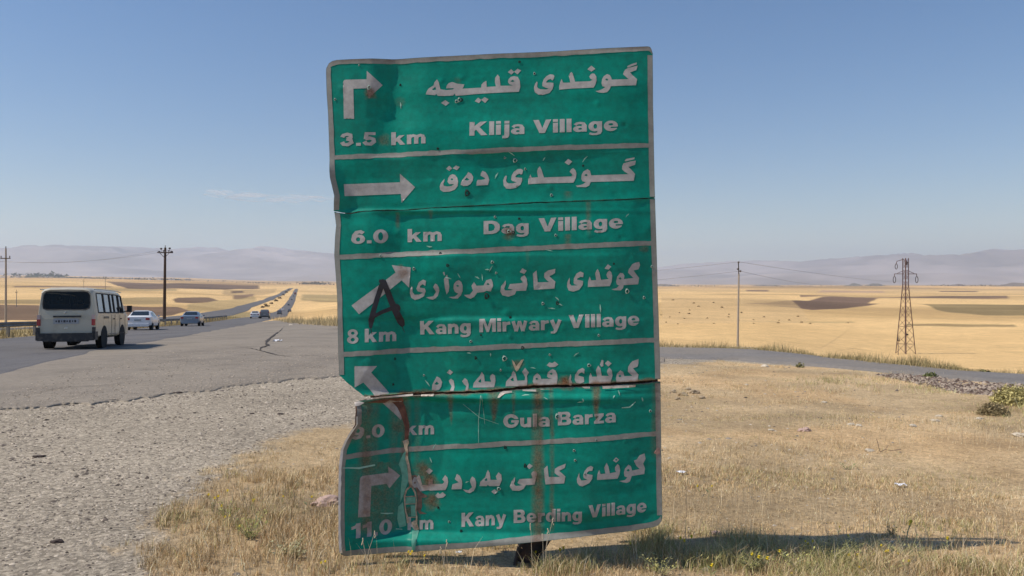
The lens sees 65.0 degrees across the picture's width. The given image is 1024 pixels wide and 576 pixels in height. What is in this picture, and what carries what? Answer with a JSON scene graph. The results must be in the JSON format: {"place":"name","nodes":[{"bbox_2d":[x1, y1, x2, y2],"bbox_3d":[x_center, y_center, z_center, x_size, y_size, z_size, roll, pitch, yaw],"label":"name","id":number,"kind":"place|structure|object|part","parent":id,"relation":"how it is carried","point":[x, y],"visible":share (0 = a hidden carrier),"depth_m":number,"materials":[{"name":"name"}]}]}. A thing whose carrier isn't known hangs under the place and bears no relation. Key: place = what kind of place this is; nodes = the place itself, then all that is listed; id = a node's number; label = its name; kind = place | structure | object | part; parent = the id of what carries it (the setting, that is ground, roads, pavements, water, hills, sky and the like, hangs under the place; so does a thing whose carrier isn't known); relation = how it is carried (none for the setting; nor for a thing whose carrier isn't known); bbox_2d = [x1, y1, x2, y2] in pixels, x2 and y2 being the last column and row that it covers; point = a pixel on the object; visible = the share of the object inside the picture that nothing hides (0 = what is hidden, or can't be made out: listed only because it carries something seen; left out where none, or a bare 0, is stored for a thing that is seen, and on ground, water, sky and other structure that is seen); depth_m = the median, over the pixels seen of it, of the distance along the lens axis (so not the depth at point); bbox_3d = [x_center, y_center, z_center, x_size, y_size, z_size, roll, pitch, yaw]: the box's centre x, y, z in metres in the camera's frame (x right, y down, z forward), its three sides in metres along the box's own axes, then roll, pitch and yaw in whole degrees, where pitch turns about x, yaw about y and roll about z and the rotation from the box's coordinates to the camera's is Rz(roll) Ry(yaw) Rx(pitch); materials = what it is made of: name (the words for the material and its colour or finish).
{"place":"outdoors","nodes":[
{"label":"outdoors","id":0,"kind":"place"},
{"bbox_2d":[0,275,1023,575],"bbox_3d":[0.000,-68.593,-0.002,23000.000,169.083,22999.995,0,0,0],"label":"ground","id":1,"kind":"structure","parent":0,"point":[976,327],"depth_m":9.12,"materials":[{"name":"soil"}]},
{"bbox_2d":[0,246,10,321],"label":"utility pole","id":2,"kind":"object","parent":1,"relation":"on","point":[5,258],"visible":0.92,"depth_m":111.90,"materials":[{"name":"wood"}]},
{"bbox_2d":[0,321,36,336],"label":"guard rail","id":3,"kind":"object","parent":1,"relation":"on","point":[7,325],"visible":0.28,"depth_m":40.54,"materials":[{"name":"grey metal"}]},
{"bbox_2d":[3,271,68,277],"bbox_3d":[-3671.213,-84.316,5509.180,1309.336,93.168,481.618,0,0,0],"label":"tree belt","id":4,"kind":"object","parent":1,"relation":"on","point":[31,275],"visible":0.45,"depth_m":5414.56,"materials":[{"name":"grey plant"}]},
{"bbox_2d":[32,455,46,457],"bbox_3d":[-4.573,1.631,7.770,0.115,0.034,0.094,0,0,0],"label":"clod","id":5,"kind":"object","parent":1,"relation":"on","point":[39,456],"visible":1,"depth_m":7.75,"materials":[{"name":"grey soil"}]},
{"bbox_2d":[50,539,63,543],"bbox_3d":[-2.862,1.596,5.057,0.084,0.033,0.052,0,0,-23],"label":"clod","id":6,"kind":"object","parent":1,"relation":"on","point":[56,541],"visible":1,"depth_m":5.04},
{"bbox_2d":[25,276,182,279],"bbox_3d":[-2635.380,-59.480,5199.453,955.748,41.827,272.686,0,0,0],"label":"tree belt","id":7,"kind":"object","parent":1,"relation":"on","point":[104,278],"visible":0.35,"depth_m":5148.07,"materials":[{"name":"green plant"}]},
{"bbox_2d":[0,315,240,337],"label":"verge grass","id":8,"kind":"structure","parent":1,"relation":"on","point":[18,332],"depth_m":49.41,"materials":[{"name":"beige plant"}]},
{"bbox_2d":[0,288,292,329],"bbox_3d":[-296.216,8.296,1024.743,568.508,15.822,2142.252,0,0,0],"label":"opposite carriageway","id":9,"kind":"structure","parent":1,"relation":"on","point":[237,309],"depth_m":390.65,"materials":[{"name":"grey asphalt"}]},
{"bbox_2d":[0,289,297,373],"bbox_3d":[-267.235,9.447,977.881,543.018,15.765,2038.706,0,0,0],"label":"highway","id":10,"kind":"structure","parent":1,"relation":"on","point":[16,353],"depth_m":31.09,"materials":[{"name":"grey asphalt"}]},
{"bbox_2d":[35,287,131,347],"bbox_3d":[-14.633,1.057,27.661,2.140,2.030,4.805,0,-2,-13],"label":"van","id":11,"kind":"object","parent":10,"relation":"on","point":[72,316],"visible":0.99,"depth_m":25.54,"materials":[{"name":"beige paint"}]},
{"bbox_3d":[-14.107,0.408,25.467,1.360,0.570,0.045,0,-2,-13],"label":"window pane","id":12,"kind":"part","parent":11,"relation":"part of","materials":[{"name":"black glass"}]},
{"bbox_3d":[-13.485,0.491,26.331,0.121,0.657,0.799,0,-2,-14],"label":"window pane","id":13,"kind":"part","parent":11,"relation":"part of","materials":[{"name":"grey glass"}]},
{"bbox_3d":[-13.679,0.517,27.138,0.121,0.656,0.779,0,-2,-14],"label":"window pane","id":14,"kind":"part","parent":11,"relation":"part of","materials":[{"name":"grey glass"}]},
{"bbox_3d":[-13.833,0.538,27.780,0.121,0.655,0.459,0,-2,-14],"label":"window pane","id":15,"kind":"part","parent":11,"relation":"part of","materials":[{"name":"grey glass"}]},
{"bbox_3d":[-13.968,0.556,28.343,0.121,0.654,0.619,0,-2,-14],"label":"window pane","id":16,"kind":"part","parent":11,"relation":"part of","materials":[{"name":"grey glass"}]},
{"bbox_3d":[-14.129,0.586,28.993,0.133,0.656,0.519,0,-2,-14],"label":"window pane","id":17,"kind":"part","parent":11,"relation":"part of","materials":[{"name":"black glass"}]},
{"bbox_2d":[128,310,159,329],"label":"car","id":18,"kind":"object","parent":10,"relation":"on","point":[149,319],"visible":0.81,"depth_m":57.98,"materials":[{"name":"white paint"}]},
{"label":"rear window","id":19,"kind":"part","parent":18,"relation":"part of","materials":[{"name":"black glass"}]},
{"bbox_2d":[180,311,204,325],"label":"car","id":20,"kind":"object","parent":10,"relation":"on","point":[190,317],"visible":0.99,"depth_m":76.80,"materials":[{"name":"silver metal"}]},
{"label":"rear window","id":21,"kind":"part","parent":20,"relation":"part of","materials":[{"name":"black glass"}]},
{"bbox_2d":[250,311,259,317],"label":"car","id":22,"kind":"object","parent":10,"relation":"on","point":[254,313],"visible":0.86,"depth_m":156.12,"materials":[{"name":"white paint"}]},
{"bbox_2d":[260,309,269,317],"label":"car","id":23,"kind":"object","parent":10,"relation":"on","point":[264,312],"visible":0.97,"depth_m":152.08,"materials":[{"name":"grey paint"}]},
{"bbox_2d":[157,245,172,318],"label":"utility pole","id":24,"kind":"object","parent":1,"relation":"on","point":[164,291],"visible":0.98,"depth_m":125.82,"materials":[{"name":"wood"}]},
{"bbox_2d":[0,250,169,262],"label":"power wire","id":25,"kind":"object","parent":24,"relation":"attached to","point":[76,261],"visible":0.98,"depth_m":121.90,"materials":[{"name":"metal"}]},
{"bbox_2d":[159,315,226,324],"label":"guard rail","id":26,"kind":"object","parent":1,"relation":"on","point":[178,319],"visible":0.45,"depth_m":92.41,"materials":[{"name":"grey metal"}]},
{"bbox_2d":[207,493,218,510],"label":"yellow flower","id":27,"kind":"object","parent":1,"relation":"on","point":[208,494],"visible":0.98,"depth_m":5.79,"materials":[{"name":"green plant"}]},
{"bbox_2d":[217,500,239,518],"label":"weed","id":28,"kind":"object","parent":1,"relation":"on","point":[227,509],"visible":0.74,"depth_m":5.57,"materials":[{"name":"green plant"}]},
{"bbox_2d":[175,279,290,283],"bbox_3d":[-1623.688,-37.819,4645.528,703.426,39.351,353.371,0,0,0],"label":"tree belt","id":29,"kind":"object","parent":1,"relation":"on","point":[237,281],"visible":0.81,"depth_m":4598.35,"materials":[{"name":"green plant"}]},
{"bbox_2d":[234,509,270,538],"bbox_3d":[-1.670,1.526,5.131,0.234,0.176,0.270,0,0,0],"label":"weed","id":30,"kind":"object","parent":1,"relation":"on","point":[250,536],"visible":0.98,"depth_m":5.15,"materials":[{"name":"green plant"}]},
{"bbox_2d":[269,534,312,556],"bbox_3d":[-1.296,1.540,4.755,0.224,0.141,0.251,0,0,37],"label":"weed","id":31,"kind":"object","parent":1,"relation":"on","point":[298,543],"visible":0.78,"depth_m":4.74,"materials":[{"name":"green plant"}]},
{"bbox_2d":[269,312,337,325],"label":"verge grass","id":32,"kind":"structure","parent":1,"relation":"on","point":[330,320],"depth_m":85.03,"materials":[{"name":"beige plant"}]},
{"bbox_2d":[296,281,334,284],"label":"tree belt","id":33,"kind":"object","parent":1,"relation":"on","point":[315,283],"visible":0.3,"depth_m":4628.87,"materials":[{"name":"grey plant"}]},
{"bbox_2d":[310,494,337,506],"bbox_3d":[-1.389,1.593,5.992,0.227,0.093,0.178,0,0,-28],"label":"rock","id":34,"kind":"object","parent":1,"relation":"on","point":[330,497],"visible":0.58,"depth_m":5.96,"materials":[{"name":"beige stone"}]},
{"bbox_2d":[0,320,682,409],"bbox_3d":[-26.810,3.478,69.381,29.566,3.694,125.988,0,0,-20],"label":"paved apron","id":35,"kind":"object","parent":1,"relation":"on","point":[202,345],"visible":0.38,"depth_m":18.37,"materials":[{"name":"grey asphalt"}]},
{"bbox_2d":[260,329,281,348],"bbox_3d":[-14.013,2.654,47.930,0.334,1.441,47.419,0,0,-15],"label":"pavement crack","id":36,"kind":"object","parent":35,"relation":"on","point":[266,343],"visible":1,"depth_m":33.60,"materials":[{"name":"asphalt"}]},
{"bbox_2d":[361,531,375,568],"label":"dry stem","id":37,"kind":"object","parent":1,"relation":"on","point":[369,547],"visible":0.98,"depth_m":4.52,"materials":[{"name":"beige plant"}]},
{"bbox_2d":[404,550,412,567],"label":"yellow flower","id":38,"kind":"object","parent":1,"relation":"on","point":[407,559],"visible":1,"depth_m":4.56,"materials":[{"name":"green plant"}]},
{"bbox_2d":[440,539,447,568],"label":"dry stem","id":39,"kind":"object","parent":1,"relation":"on","point":[444,552],"visible":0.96,"depth_m":4.54,"materials":[{"name":"beige plant"}]},
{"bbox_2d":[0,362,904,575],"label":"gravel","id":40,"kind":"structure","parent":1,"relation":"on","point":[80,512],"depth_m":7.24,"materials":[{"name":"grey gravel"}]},
{"bbox_2d":[326,46,661,564],"bbox_3d":[-0.112,0.194,4.657,1.928,3.124,0.281,0,0,0],"label":"road sign","id":41,"kind":"object","parent":1,"relation":"on","point":[495,253],"visible":1,"depth_m":4.59,"materials":[{"name":"metal"}]},
{"bbox_2d":[530,518,553,571],"bbox_3d":[0.168,1.451,4.529,0.136,0.316,0.006,0,0,0],"label":"dry stem","id":42,"kind":"object","parent":1,"relation":"on","point":[543,540],"visible":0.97,"depth_m":4.53,"materials":[{"name":"beige plant"}]},
{"bbox_2d":[217,403,1023,575],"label":"dry stalks","id":43,"kind":"object","parent":1,"relation":"on","point":[962,437],"visible":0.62,"depth_m":5.50,"materials":[{"name":"beige plant"}]},
{"bbox_2d":[630,530,636,559],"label":"dry stem","id":44,"kind":"object","parent":1,"relation":"on","point":[632,543],"visible":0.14,"depth_m":4.67,"materials":[{"name":"beige plant"}]},
{"bbox_2d":[639,552,679,574],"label":"weed","id":45,"kind":"object","parent":1,"relation":"on","point":[656,569],"visible":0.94,"depth_m":4.52,"materials":[{"name":"green plant"}]},
{"bbox_2d":[679,535,692,555],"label":"yellow flower","id":46,"kind":"object","parent":1,"relation":"on","point":[691,536],"visible":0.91,"depth_m":4.76,"materials":[{"name":"green plant"}]},
{"bbox_2d":[687,389,699,393],"bbox_3d":[2.949,1.697,13.065,0.225,0.110,0.145,0,0,0],"label":"rock","id":47,"kind":"object","parent":1,"relation":"on","point":[692,391],"visible":0.86,"depth_m":13.02,"materials":[{"name":"beige stone"}]},
{"bbox_2d":[690,545,725,564],"bbox_3d":[1.131,1.556,4.642,0.209,0.112,0.228,0,0,31],"label":"weed","id":48,"kind":"object","parent":1,"relation":"on","point":[708,555],"visible":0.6,"depth_m":4.65,"materials":[{"name":"green plant"}]},
{"bbox_2d":[737,261,740,345],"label":"utility pole","id":49,"kind":"object","parent":1,"relation":"on","point":[738,306],"visible":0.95,"depth_m":98.90,"materials":[{"name":"wood"}]},
{"bbox_2d":[742,262,889,281],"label":"power wire","id":50,"kind":"object","parent":49,"relation":"attached to","point":[802,271],"visible":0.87,"depth_m":132.61,"materials":[{"name":"black metal"}]},
{"bbox_2d":[731,543,778,569],"bbox_3d":[1.373,1.550,4.556,0.235,0.123,0.292,0,0,0],"label":"weed","id":51,"kind":"object","parent":1,"relation":"on","point":[753,566],"visible":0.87,"depth_m":4.55,"materials":[{"name":"green plant"}]},
{"bbox_2d":[754,555,769,570],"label":"yellow flower","id":52,"kind":"object","parent":1,"relation":"on","point":[759,557],"visible":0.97,"depth_m":4.52,"materials":[{"name":"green plant"}]},
{"bbox_2d":[777,546,816,572],"bbox_3d":[1.628,1.552,4.556,0.240,0.126,0.237,0,0,0],"label":"weed","id":53,"kind":"object","parent":1,"relation":"on","point":[797,559],"visible":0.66,"depth_m":4.59,"materials":[{"name":"green plant"}]},
{"bbox_2d":[794,362,803,367],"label":"shrub","id":54,"kind":"object","parent":1,"relation":"on","point":[799,365],"visible":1,"depth_m":18.23,"materials":[{"name":"green plant"}]},
{"bbox_2d":[797,427,811,431],"bbox_3d":[3.373,1.638,9.277,0.161,0.071,0.122,0,0,-25],"label":"rock","id":55,"kind":"object","parent":1,"relation":"on","point":[807,429],"visible":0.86,"depth_m":9.24,"materials":[{"name":"white stone"}]},
{"bbox_2d":[799,534,864,559],"bbox_3d":[1.891,1.541,4.733,0.340,0.152,0.353,0,0,44],"label":"weed","id":56,"kind":"object","parent":1,"relation":"on","point":[829,545],"visible":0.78,"depth_m":4.75,"materials":[{"name":"green plant"}]},
{"bbox_2d":[659,337,1023,373],"bbox_3d":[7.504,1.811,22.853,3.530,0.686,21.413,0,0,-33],"label":"verge grass","id":57,"kind":"structure","parent":1,"relation":"on","point":[888,360],"depth_m":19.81,"materials":[{"name":"beige plant"}]},
{"bbox_2d":[671,284,1021,285],"bbox_3d":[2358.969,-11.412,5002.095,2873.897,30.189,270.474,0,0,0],"label":"tree belt","id":58,"kind":"object","parent":1,"relation":"on","point":[879,285],"visible":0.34,"depth_m":4972.64,"materials":[{"name":"green plant"}]},
{"bbox_2d":[854,549,908,574],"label":"weed","id":59,"kind":"object","parent":1,"relation":"on","point":[882,562],"visible":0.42,"depth_m":4.51,"materials":[{"name":"green plant"}]},
{"bbox_2d":[885,520,897,535],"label":"weed","id":60,"kind":"object","parent":1,"relation":"on","point":[890,528],"visible":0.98,"depth_m":5.20,"materials":[{"name":"green plant"}]},
{"bbox_2d":[893,258,917,353],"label":"lattice pylon","id":61,"kind":"object","parent":1,"relation":"on","point":[905,289],"visible":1,"depth_m":124.95,"materials":[{"name":"metal"}]},
{"bbox_2d":[880,534,934,558],"bbox_3d":[2.314,1.555,4.753,0.330,0.134,0.354,0,0,0],"label":"weed","id":62,"kind":"object","parent":1,"relation":"on","point":[893,548],"visible":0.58,"depth_m":4.75,"materials":[{"name":"green plant"}]},
{"bbox_2d":[903,520,912,539],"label":"yellow flower","id":63,"kind":"object","parent":1,"relation":"on","point":[910,522],"visible":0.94,"depth_m":5.11,"materials":[{"name":"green plant"}]},
{"bbox_2d":[922,371,938,377],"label":"shrub","id":64,"kind":"object","parent":1,"relation":"on","point":[931,374],"visible":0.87,"depth_m":16.02,"materials":[{"name":"green plant"}]},
{"bbox_2d":[875,373,1023,395],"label":"stony bank","id":65,"kind":"structure","parent":1,"relation":"on","point":[965,388],"depth_m":14.56,"materials":[{"name":"grey gravel"}]},
{"bbox_2d":[943,547,979,565],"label":"weed","id":66,"kind":"object","parent":1,"relation":"on","point":[965,559],"visible":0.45,"depth_m":4.66,"materials":[{"name":"beige plant"}]},
{"bbox_2d":[973,401,1010,416],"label":"shrub","id":67,"kind":"object","parent":1,"relation":"on","point":[992,408],"visible":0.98,"depth_m":10.69,"materials":[{"name":"brown plant"}]},
{"bbox_2d":[987,382,1023,406],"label":"shrub","id":68,"kind":"object","parent":1,"relation":"on","point":[1007,395],"visible":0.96,"depth_m":11.77,"materials":[{"name":"green plant"}]},
{"bbox_2d":[1011,432,1023,436],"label":"rock","id":69,"kind":"object","parent":1,"relation":"on","point":[1019,434],"visible":0.78,"depth_m":8.95,"materials":[{"name":"beige stone"}]},
{"bbox_2d":[0,245,1023,284],"bbox_3d":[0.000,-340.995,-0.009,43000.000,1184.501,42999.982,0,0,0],"label":"mountains","id":70,"kind":"structure","parent":0,"point":[983,267],"depth_m":14103.10,"materials":[{"name":"stone"}]},
{"bbox_2d":[0,0,1023,266],"label":"sky","id":71,"kind":"structure","parent":0,"point":[785,130],"materials":[{"name":"blue"}]},
{"bbox_2d":[114,459,1023,575],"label":"grass","id":72,"kind":"structure","parent":0,"point":[281,533],"depth_m":5.29,"materials":[{"name":"beige plant"}]},
{"bbox_2d":[199,358,1023,505],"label":"grass","id":73,"kind":"structure","parent":0,"point":[808,446],"depth_m":8.38,"materials":[{"name":"beige plant"}]},
{"bbox_2d":[483,511,1023,575],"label":"shaggy grass","id":74,"kind":"structure","parent":0,"point":[658,539],"depth_m":4.61,"materials":[{"name":"beige plant"}]},
{"bbox_2d":[660,347,1023,384],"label":"side road","id":75,"kind":"structure","parent":0,"point":[764,356],"depth_m":19.75,"materials":[{"name":"grey asphalt"}]},
{"bbox_2d":[845,283,861,285],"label":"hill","id":76,"kind":"structure","parent":0,"point":[853,284],"depth_m":5576.06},
{"bbox_2d":[865,283,883,285],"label":"hill","id":77,"kind":"structure","parent":0,"point":[874,284],"depth_m":5179.62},
{"bbox_2d":[998,283,1023,285],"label":"hill","id":78,"kind":"structure","parent":0,"point":[1014,284],"depth_m":4957.06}
]}

